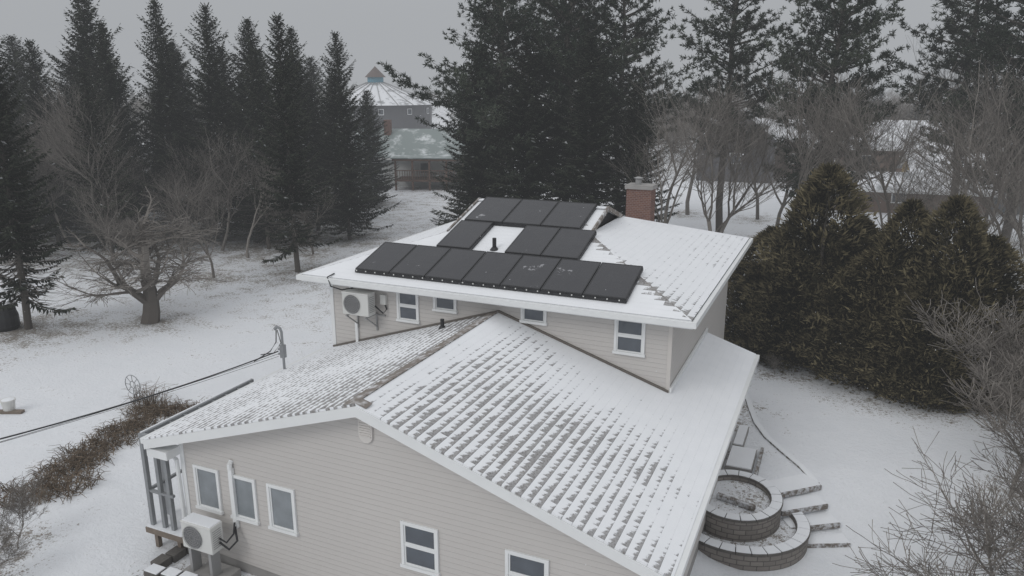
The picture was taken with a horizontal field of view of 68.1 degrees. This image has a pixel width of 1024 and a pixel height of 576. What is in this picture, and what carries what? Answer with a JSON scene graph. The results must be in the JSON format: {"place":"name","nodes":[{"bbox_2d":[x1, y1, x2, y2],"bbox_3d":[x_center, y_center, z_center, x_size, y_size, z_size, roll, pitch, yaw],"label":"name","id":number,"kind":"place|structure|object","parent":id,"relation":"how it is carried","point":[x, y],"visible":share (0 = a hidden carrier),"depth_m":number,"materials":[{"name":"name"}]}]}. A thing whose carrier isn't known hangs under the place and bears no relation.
{"place":"outdoors","nodes":[
{"label":"outdoors","id":0,"kind":"place"},
{"bbox_2d":[322,66,433,133],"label":"round barn","id":1,"kind":"structure","parent":0,"point":[399,108],"depth_m":165.90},
{"bbox_2d":[0,93,1023,575],"bbox_3d":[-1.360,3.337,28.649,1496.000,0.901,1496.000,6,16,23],"label":"ground","id":2,"kind":"structure","parent":0,"point":[846,447],"depth_m":25.39,"materials":[{"name":"snow"}]},
{"bbox_2d":[0,523,37,570],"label":"bare shrub","id":3,"kind":"object","parent":2,"relation":"on","point":[6,542],"visible":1,"depth_m":16.22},
{"bbox_2d":[0,471,53,547],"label":"bare shrub","id":4,"kind":"object","parent":2,"relation":"on","point":[20,507],"visible":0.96,"depth_m":17.50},
{"bbox_2d":[0,34,65,200],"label":"spruce tree","id":5,"kind":"object","parent":2,"relation":"on","point":[14,51],"visible":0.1,"depth_m":60.67,"materials":[{"name":"green plant"}]},
{"bbox_2d":[0,40,81,329],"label":"spruce tree","id":6,"kind":"object","parent":2,"relation":"on","point":[14,217],"visible":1,"depth_m":31.81,"materials":[{"name":"green plant"}]},
{"bbox_2d":[6,113,79,249],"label":"bare tree","id":7,"kind":"object","parent":2,"relation":"on","point":[36,175],"visible":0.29,"depth_m":46.30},
{"bbox_2d":[8,38,91,241],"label":"spruce tree","id":8,"kind":"object","parent":2,"relation":"on","point":[32,81],"visible":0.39,"depth_m":49.19,"materials":[{"name":"green plant"}]},
{"bbox_2d":[0,462,106,506],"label":"dead perennial plants","id":9,"kind":"object","parent":2,"relation":"on","point":[49,485],"visible":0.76,"depth_m":19.84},
{"bbox_2d":[25,442,114,479],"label":"dead perennial plants","id":10,"kind":"object","parent":2,"relation":"on","point":[73,461],"visible":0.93,"depth_m":21.08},
{"bbox_2d":[13,68,140,254],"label":"bare tree","id":11,"kind":"object","parent":2,"relation":"on","point":[65,119],"visible":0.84,"depth_m":42.13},
{"bbox_2d":[21,101,145,250],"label":"bare tree","id":12,"kind":"object","parent":2,"relation":"on","point":[76,162],"visible":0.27,"depth_m":45.29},
{"bbox_2d":[49,68,142,259],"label":"spruce tree","id":13,"kind":"object","parent":2,"relation":"on","point":[90,103],"visible":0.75,"depth_m":42.94,"materials":[{"name":"green plant"}]},
{"bbox_2d":[47,422,146,462],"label":"dead perennial plants","id":14,"kind":"object","parent":2,"relation":"on","point":[103,442],"visible":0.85,"depth_m":22.31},
{"bbox_2d":[53,172,146,283],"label":"bare tree","id":15,"kind":"object","parent":2,"relation":"on","point":[105,225],"visible":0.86,"depth_m":39.55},
{"bbox_2d":[35,0,190,242],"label":"spruce tree","id":16,"kind":"object","parent":2,"relation":"on","point":[84,28],"visible":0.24,"depth_m":49.27,"materials":[{"name":"green plant"}]},
{"bbox_2d":[77,20,166,239],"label":"spruce tree","id":17,"kind":"object","parent":2,"relation":"on","point":[107,67],"visible":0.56,"depth_m":47.93,"materials":[{"name":"green plant"}]},
{"bbox_2d":[88,408,162,436],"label":"dead perennial plants","id":18,"kind":"object","parent":2,"relation":"on","point":[130,421],"visible":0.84,"depth_m":23.48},
{"bbox_2d":[39,186,226,323],"bbox_3d":[-16.324,-1.346,33.835,7.181,6.006,7.874,-3,15,-10],"label":"apple tree","id":19,"kind":"object","parent":2,"relation":"on","point":[150,295],"visible":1,"depth_m":33.72,"materials":[{"name":"plant"}]},
{"bbox_2d":[117,398,186,419],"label":"dead perennial plants","id":20,"kind":"object","parent":2,"relation":"on","point":[150,410],"visible":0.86,"depth_m":24.50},
{"bbox_2d":[143,545,197,575],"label":"stone border","id":21,"kind":"object","parent":2,"relation":"on","point":[161,563],"visible":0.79,"depth_m":16.58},
{"bbox_2d":[122,0,229,240],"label":"spruce tree","id":22,"kind":"object","parent":2,"relation":"on","point":[164,94],"visible":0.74,"depth_m":48.86,"materials":[{"name":"green plant"}]},
{"bbox_2d":[137,48,225,211],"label":"spruce tree","id":23,"kind":"object","parent":2,"relation":"on","point":[178,92],"visible":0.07,"depth_m":58.35,"materials":[{"name":"green plant"}]},
{"bbox_2d":[134,162,238,278],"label":"bare tree","id":24,"kind":"object","parent":2,"relation":"on","point":[195,224],"visible":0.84,"depth_m":40.01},
{"bbox_2d":[143,128,241,250],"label":"bare tree","id":25,"kind":"object","parent":2,"relation":"on","point":[183,176],"visible":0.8,"depth_m":47.91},
{"bbox_2d":[138,378,253,547],"bbox_3d":[-7.082,4.271,18.382,1.150,3.000,3.600,6,16,23],"label":"porch","id":26,"kind":"object","parent":2,"relation":"on","point":[167,524],"visible":0.47,"depth_m":17.05,"materials":[{"name":"wood"}]},
{"bbox_2d":[157,2,257,244],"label":"spruce tree","id":27,"kind":"object","parent":2,"relation":"on","point":[209,90],"visible":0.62,"depth_m":48.99,"materials":[{"name":"green plant"}]},
{"bbox_2d":[180,460,240,575],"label":"heat pump","id":28,"kind":"object","parent":2,"relation":"on","point":[202,533],"visible":1,"depth_m":15.98,"materials":[{"name":"white paint"}]},
{"bbox_2d":[181,121,263,250],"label":"bare tree","id":29,"kind":"object","parent":2,"relation":"on","point":[229,192],"visible":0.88,"depth_m":46.31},
{"bbox_2d":[205,16,296,242],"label":"spruce tree","id":30,"kind":"object","parent":2,"relation":"on","point":[246,33],"visible":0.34,"depth_m":48.67,"materials":[{"name":"green plant"}]},
{"bbox_2d":[236,149,288,257],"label":"bare tree","id":31,"kind":"object","parent":2,"relation":"on","point":[256,220],"visible":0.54,"depth_m":46.26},
{"bbox_2d":[225,46,311,248],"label":"spruce tree","id":32,"kind":"object","parent":2,"relation":"on","point":[254,100],"visible":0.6,"depth_m":46.80,"materials":[{"name":"green plant"}]},
{"bbox_2d":[250,26,341,239],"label":"spruce tree","id":33,"kind":"object","parent":2,"relation":"on","point":[302,96],"visible":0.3,"depth_m":49.48,"materials":[{"name":"green plant"}]},
{"bbox_2d":[249,12,347,272],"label":"spruce tree","id":34,"kind":"object","parent":2,"relation":"on","point":[290,195],"visible":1,"depth_m":41.02,"materials":[{"name":"green plant"}]},
{"bbox_2d":[302,31,400,239],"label":"spruce tree","id":35,"kind":"object","parent":2,"relation":"on","point":[346,188],"visible":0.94,"depth_m":49.94,"materials":[{"name":"green plant"}]},
{"bbox_2d":[312,74,393,218],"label":"spruce tree","id":36,"kind":"object","parent":2,"relation":"on","point":[367,186],"visible":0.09,"depth_m":58.25,"materials":[{"name":"green plant"}]},
{"bbox_2d":[351,90,399,203],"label":"spruce tree","id":37,"kind":"object","parent":2,"relation":"on","point":[373,140],"visible":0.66,"depth_m":65.17,"materials":[{"name":"green plant"}]},
{"bbox_2d":[354,120,486,190],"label":"white bungalow","id":38,"kind":"object","parent":2,"relation":"on","point":[418,155],"visible":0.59,"depth_m":78.73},
{"bbox_2d":[201,527,703,575],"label":"foundation","id":39,"kind":"object","parent":2,"relation":"on","point":[248,568],"visible":0.04,"depth_m":16.58,"materials":[{"name":"concrete"}]},
{"bbox_2d":[183,281,730,575],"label":"walls","id":40,"kind":"structure","parent":39,"relation":"on","point":[357,499],"depth_m":14.95,"materials":[{"name":"beige plastic"}]},
{"bbox_2d":[192,464,223,514],"bbox_3d":[-6.553,4.332,16.306,0.740,1.040,0.074,6,16,23],"label":"window","id":41,"kind":"structure","parent":40,"relation":"attached to","point":[208,489],"depth_m":16.33,"materials":[{"name":"clear glass"}]},
{"bbox_2d":[228,474,259,525],"bbox_3d":[-5.647,4.435,15.923,0.740,1.040,0.074,6,16,23],"label":"window","id":42,"kind":"structure","parent":40,"relation":"attached to","point":[246,496],"depth_m":15.91,"materials":[{"name":"white glass"}]},
{"bbox_2d":[266,483,298,536],"bbox_3d":[-4.721,4.540,15.531,0.740,1.040,0.074,6,16,23],"label":"window","id":43,"kind":"structure","parent":40,"relation":"attached to","point":[281,502],"depth_m":15.55,"materials":[{"name":"clear glass"}]},
{"bbox_2d":[143,313,496,439],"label":"roof wing","id":44,"kind":"structure","parent":40,"relation":"on","point":[331,378],"depth_m":16.93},
{"bbox_2d":[343,198,622,408],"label":"gablets and ridge","id":45,"kind":"object","parent":44,"relation":"on","point":[606,216],"visible":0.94,"depth_m":16.62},
{"bbox_2d":[327,273,386,341],"bbox_3d":[-4.158,0.692,20.453,1.509,2.135,0.684,6,16,23],"label":"heat pump","id":46,"kind":"object","parent":40,"relation":"on","point":[358,303],"visible":0.99,"depth_m":20.25,"materials":[{"name":"white paint"}]},
{"bbox_2d":[396,293,419,323],"bbox_3d":[-2.774,0.485,20.114,0.710,0.890,0.074,6,16,23],"label":"window","id":47,"kind":"structure","parent":40,"relation":"attached to","point":[407,308],"depth_m":20.15,"materials":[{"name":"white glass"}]},
{"bbox_2d":[400,520,440,575],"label":"window","id":48,"kind":"structure","parent":40,"relation":"attached to","point":[420,548],"depth_m":14.30,"materials":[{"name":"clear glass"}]},
{"bbox_2d":[179,284,707,515],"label":"corner trim","id":49,"kind":"structure","parent":40,"relation":"attached to","point":[671,388],"depth_m":18.76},
{"bbox_2d":[140,221,759,575],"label":"roof trim","id":50,"kind":"structure","parent":40,"relation":"attached to","point":[166,448],"depth_m":15.16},
{"bbox_2d":[0,325,286,442],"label":"service mast","id":51,"kind":"object","parent":50,"relation":"attached to","point":[283,352],"visible":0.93,"depth_m":17.69,"materials":[{"name":"grey metal"}]},
{"bbox_2d":[306,222,453,272],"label":"roof","id":52,"kind":"structure","parent":50,"relation":"on","point":[436,231],"depth_m":23.23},
{"bbox_2d":[303,201,691,320],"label":"roof","id":53,"kind":"structure","parent":50,"relation":"on","point":[646,298],"depth_m":19.25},
{"bbox_2d":[355,197,642,302],"bbox_3d":[0.150,-1.323,20.798,7.480,1.523,4.742,6,16,23],"label":"solar panel array","id":54,"kind":"object","parent":53,"relation":"on","point":[557,243],"visible":1,"depth_m":20.05,"materials":[{"name":"black glass"}]},
{"bbox_2d":[599,211,617,226],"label":"roof main back","id":55,"kind":"structure","parent":50,"relation":"on","point":[609,221],"depth_m":24.83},
{"bbox_2d":[625,177,657,220],"bbox_3d":[4.141,-2.707,24.414,0.900,1.740,0.700,6,16,23],"label":"chimney","id":56,"kind":"object","parent":55,"relation":"on","point":[640,199],"visible":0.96,"depth_m":24.14,"materials":[{"name":"red brick"}]},
{"bbox_2d":[595,216,748,321],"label":"roof","id":57,"kind":"structure","parent":50,"relation":"on","point":[683,266],"depth_m":20.97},
{"bbox_2d":[333,310,667,392],"bbox_3d":[-0.701,1.336,19.412,9.525,1.696,0.050,6,16,23],"label":"flashing","id":58,"kind":"object","parent":40,"relation":"attached to","point":[568,344],"visible":1,"depth_m":18.76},
{"bbox_2d":[505,549,548,575],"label":"window","id":59,"kind":"structure","parent":40,"relation":"attached to","point":[517,563],"depth_m":13.41,"materials":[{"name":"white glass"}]},
{"bbox_2d":[355,313,730,575],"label":"roof wing","id":60,"kind":"structure","parent":40,"relation":"attached to","point":[618,460],"depth_m":14.67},
{"bbox_2d":[612,320,645,357],"bbox_3d":[2.754,1.134,17.781,0.780,0.930,0.074,6,16,23],"label":"window","id":61,"kind":"structure","parent":40,"relation":"attached to","point":[629,338],"depth_m":17.81,"materials":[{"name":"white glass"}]},
{"bbox_2d":[671,332,755,421],"bbox_3d":[5.309,2.179,19.744,1.502,0.530,4.950,6,16,23],"label":"roof skirt","id":62,"kind":"object","parent":40,"relation":"attached to","point":[713,377],"visible":0.82,"depth_m":19.36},
{"bbox_2d":[376,0,579,196],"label":"white pine tree","id":63,"kind":"object","parent":2,"relation":"on","point":[493,30],"visible":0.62,"depth_m":44.02,"materials":[{"name":"green plant"}]},
{"bbox_2d":[432,0,532,165],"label":"white pine tree","id":64,"kind":"object","parent":2,"relation":"on","point":[446,89],"visible":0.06,"depth_m":49.35,"materials":[{"name":"green plant"}]},
{"bbox_2d":[429,43,552,225],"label":"spruce tree","id":65,"kind":"object","parent":2,"relation":"on","point":[471,177],"visible":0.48,"depth_m":45.96,"materials":[{"name":"green plant"}]},
{"bbox_2d":[9,86,990,161],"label":"distant trees","id":66,"kind":"object","parent":2,"relation":"on","point":[138,103],"visible":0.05,"depth_m":118.35,"materials":[{"name":"green plant"}]},
{"bbox_2d":[463,39,579,212],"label":"spruce tree","id":67,"kind":"object","parent":2,"relation":"on","point":[528,186],"visible":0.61,"depth_m":43.91,"materials":[{"name":"green plant"}]},
{"bbox_2d":[466,0,645,201],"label":"white pine tree","id":68,"kind":"object","parent":2,"relation":"on","point":[569,29],"visible":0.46,"depth_m":44.28,"materials":[{"name":"green plant"}]},
{"bbox_2d":[494,0,633,188],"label":"white pine tree","id":69,"kind":"object","parent":2,"relation":"on","point":[553,97],"visible":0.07,"depth_m":49.74,"materials":[{"name":"green plant"}]},
{"bbox_2d":[536,34,628,214],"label":"spruce tree","id":70,"kind":"object","parent":2,"relation":"on","point":[588,176],"visible":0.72,"depth_m":43.07,"materials":[{"name":"green plant"}]},
{"bbox_2d":[598,81,682,222],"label":"spruce tree","id":71,"kind":"object","parent":2,"relation":"on","point":[637,122],"visible":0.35,"depth_m":43.24,"materials":[{"name":"green plant"}]},
{"bbox_2d":[561,0,730,190],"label":"white pine tree","id":72,"kind":"object","parent":2,"relation":"on","point":[641,21],"visible":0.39,"depth_m":45.59,"materials":[{"name":"green plant"}]},
{"bbox_2d":[600,52,764,223],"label":"bare tree","id":73,"kind":"object","parent":2,"relation":"on","point":[658,177],"visible":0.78,"depth_m":41.55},
{"bbox_2d":[644,73,796,231],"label":"bare tree","id":74,"kind":"object","parent":2,"relation":"on","point":[702,176],"visible":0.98,"depth_m":40.04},
{"bbox_2d":[692,108,781,182],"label":"dark gable house","id":75,"kind":"structure","parent":2,"relation":"on","point":[769,151],"depth_m":82.08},
{"bbox_2d":[660,0,816,232],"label":"white pine tree","id":76,"kind":"object","parent":2,"relation":"on","point":[732,33],"visible":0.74,"depth_m":46.44,"materials":[{"name":"green plant"}]},
{"bbox_2d":[716,425,763,510],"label":"garden path","id":77,"kind":"structure","parent":2,"relation":"on","point":[741,457],"depth_m":21.09,"materials":[{"name":"snow"}]},
{"bbox_2d":[704,473,780,541],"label":"blocks","id":78,"kind":"structure","parent":2,"relation":"on","point":[733,531],"depth_m":18.42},
{"bbox_2d":[710,480,769,515],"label":"snow","id":79,"kind":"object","parent":78,"relation":"in","point":[752,494],"visible":0.62,"depth_m":19.50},
{"bbox_2d":[706,469,782,522],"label":"capstones","id":80,"kind":"object","parent":78,"relation":"on","point":[773,509],"visible":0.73,"depth_m":18.74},
{"bbox_2d":[703,518,795,546],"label":"snow","id":81,"kind":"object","parent":2,"relation":"on","point":[784,532],"visible":0.21,"depth_m":18.53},
{"bbox_2d":[698,515,807,570],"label":"blocks","id":82,"kind":"structure","parent":2,"relation":"on","point":[748,563],"depth_m":17.84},
{"bbox_2d":[699,512,810,556],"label":"capstones","id":83,"kind":"object","parent":82,"relation":"on","point":[798,539],"visible":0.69,"depth_m":17.98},
{"bbox_2d":[691,89,826,232],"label":"bare tree","id":84,"kind":"object","parent":2,"relation":"on","point":[761,141],"visible":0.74,"depth_m":42.79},
{"bbox_2d":[724,224,813,359],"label":"cedar tree","id":85,"kind":"object","parent":2,"relation":"on","point":[747,270],"visible":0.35,"depth_m":29.59,"materials":[{"name":"green plant"}]},
{"bbox_2d":[745,393,819,483],"bbox_3d":[7.870,4.313,23.685,0.604,0.187,7.026,0,15,-1],"label":"garden edging","id":86,"kind":"object","parent":2,"relation":"on","point":[781,449],"visible":0.75,"depth_m":22.46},
{"bbox_2d":[729,248,838,374],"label":"cedar tree","id":87,"kind":"object","parent":2,"relation":"on","point":[764,304],"visible":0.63,"depth_m":28.20,"materials":[{"name":"green plant"}]},
{"bbox_2d":[768,473,850,547],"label":"garden steps","id":88,"kind":"structure","parent":2,"relation":"on","point":[792,489],"depth_m":19.48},
{"bbox_2d":[739,161,883,377],"bbox_3d":[11.799,-0.990,28.507,6.179,7.759,6.295,-10,18,-32],"label":"cedar tree","id":89,"kind":"object","parent":2,"relation":"on","point":[812,197],"visible":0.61,"depth_m":27.39,"materials":[{"name":"green plant"}]},
{"bbox_2d":[738,72,887,226],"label":"bare tree","id":90,"kind":"object","parent":2,"relation":"on","point":[783,203],"visible":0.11,"depth_m":51.04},
{"bbox_2d":[753,0,919,235],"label":"white pine tree","id":91,"kind":"object","parent":2,"relation":"on","point":[838,19],"visible":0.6,"depth_m":41.71,"materials":[{"name":"green plant"}]},
{"bbox_2d":[793,213,885,369],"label":"cedar tree","id":92,"kind":"object","parent":2,"relation":"on","point":[872,230],"visible":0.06,"depth_m":27.81,"materials":[{"name":"green plant"}]},
{"bbox_2d":[752,56,936,223],"bbox_3d":[16.766,-5.779,38.568,9.472,11.873,6.392,0,15,-1],"label":"bare tree","id":93,"kind":"object","parent":2,"relation":"on","point":[805,170],"visible":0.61,"depth_m":37.85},
{"bbox_2d":[792,247,931,395],"bbox_3d":[12.667,0.884,26.940,5.552,4.866,5.233,0,15,-1],"label":"cedar tree","id":94,"kind":"object","parent":2,"relation":"on","point":[860,261],"visible":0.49,"depth_m":26.19,"materials":[{"name":"green plant"}]},
{"bbox_2d":[793,60,934,193],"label":"bare tree","id":95,"kind":"object","parent":2,"relation":"on","point":[880,111],"visible":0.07,"depth_m":48.04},
{"bbox_2d":[759,118,989,176],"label":"long brown building","id":96,"kind":"structure","parent":2,"relation":"on","point":[891,130],"depth_m":84.64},
{"bbox_2d":[826,197,950,385],"bbox_3d":[13.649,0.096,26.468,4.702,6.645,4.815,9,18,31],"label":"cedar tree","id":97,"kind":"object","parent":2,"relation":"on","point":[892,235],"visible":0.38,"depth_m":25.73,"materials":[{"name":"green plant"}]},
{"bbox_2d":[787,50,993,252],"bbox_3d":[17.127,-4.948,35.367,8.856,11.931,9.462,-2,15,-8],"label":"bare tree","id":98,"kind":"object","parent":2,"relation":"on","point":[880,174],"visible":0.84,"depth_m":34.88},
{"bbox_2d":[851,286,977,414],"bbox_3d":[13.651,1.757,25.349,4.441,4.007,4.186,0,15,-1],"label":"cedar tree","id":99,"kind":"object","parent":2,"relation":"on","point":[933,374],"visible":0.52,"depth_m":24.55,"materials":[{"name":"green plant"}]},
{"bbox_2d":[833,171,997,216],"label":"brown shed","id":100,"kind":"structure","parent":2,"relation":"on","point":[883,206],"depth_m":62.41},
{"bbox_2d":[832,426,1023,575],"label":"bare shrub","id":101,"kind":"object","parent":2,"relation":"on","point":[989,549],"visible":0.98,"depth_m":15.13,"materials":[{"name":"plant"}]},
{"bbox_2d":[859,192,1012,409],"bbox_3d":[14.376,0.198,25.405,4.943,6.969,5.036,-7,17,-25],"label":"cedar tree","id":102,"kind":"object","parent":2,"relation":"on","point":[971,233],"visible":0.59,"depth_m":24.48,"materials":[{"name":"green plant"}]},
{"bbox_2d":[875,46,1023,234],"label":"bare tree","id":103,"kind":"object","parent":2,"relation":"on","point":[1002,164],"visible":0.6,"depth_m":34.35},
{"bbox_2d":[880,0,1023,245],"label":"white pine tree","id":104,"kind":"object","parent":2,"relation":"on","point":[951,27],"visible":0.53,"depth_m":46.00,"materials":[{"name":"green plant"}]},
{"bbox_2d":[888,76,1023,309],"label":"bare tree","id":105,"kind":"object","parent":2,"relation":"on","point":[993,214],"visible":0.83,"depth_m":32.16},
{"bbox_2d":[891,35,1020,232],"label":"bare tree","id":106,"kind":"object","parent":2,"relation":"on","point":[954,85],"visible":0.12,"depth_m":48.38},
{"bbox_2d":[892,51,1023,251],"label":"bare tree","id":107,"kind":"object","parent":2,"relation":"on","point":[991,103],"visible":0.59,"depth_m":38.77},
{"bbox_2d":[904,232,1023,416],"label":"cedar tree","id":108,"kind":"object","parent":2,"relation":"on","point":[1007,256],"visible":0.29,"depth_m":24.08,"materials":[{"name":"green plant"}]},
{"bbox_2d":[904,278,1023,414],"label":"bare shrub","id":109,"kind":"object","parent":2,"relation":"on","point":[997,340],"visible":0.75,"depth_m":22.02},
{"bbox_2d":[921,0,1023,253],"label":"white pine tree","id":110,"kind":"object","parent":2,"relation":"on","point":[981,46],"visible":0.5,"depth_m":40.92,"materials":[{"name":"green plant"}]},
{"bbox_2d":[927,456,1023,575],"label":"bare shrub","id":111,"kind":"object","parent":2,"relation":"on","point":[1016,530],"visible":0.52,"depth_m":15.18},
{"bbox_2d":[941,368,1023,471],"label":"bare shrub","id":112,"kind":"object","parent":2,"relation":"on","point":[994,424],"visible":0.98,"depth_m":17.95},
{"bbox_2d":[943,313,1023,498],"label":"bare shrub","id":113,"kind":"object","parent":2,"relation":"on","point":[983,378],"visible":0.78,"depth_m":19.68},
{"bbox_2d":[957,417,1023,516],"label":"bare shrub","id":114,"kind":"object","parent":2,"relation":"on","point":[1007,464],"visible":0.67,"depth_m":17.43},
{"bbox_2d":[0,0,1023,95],"label":"sky","id":115,"kind":"structure","parent":0,"point":[394,32],"materials":[{"name":"grey"}]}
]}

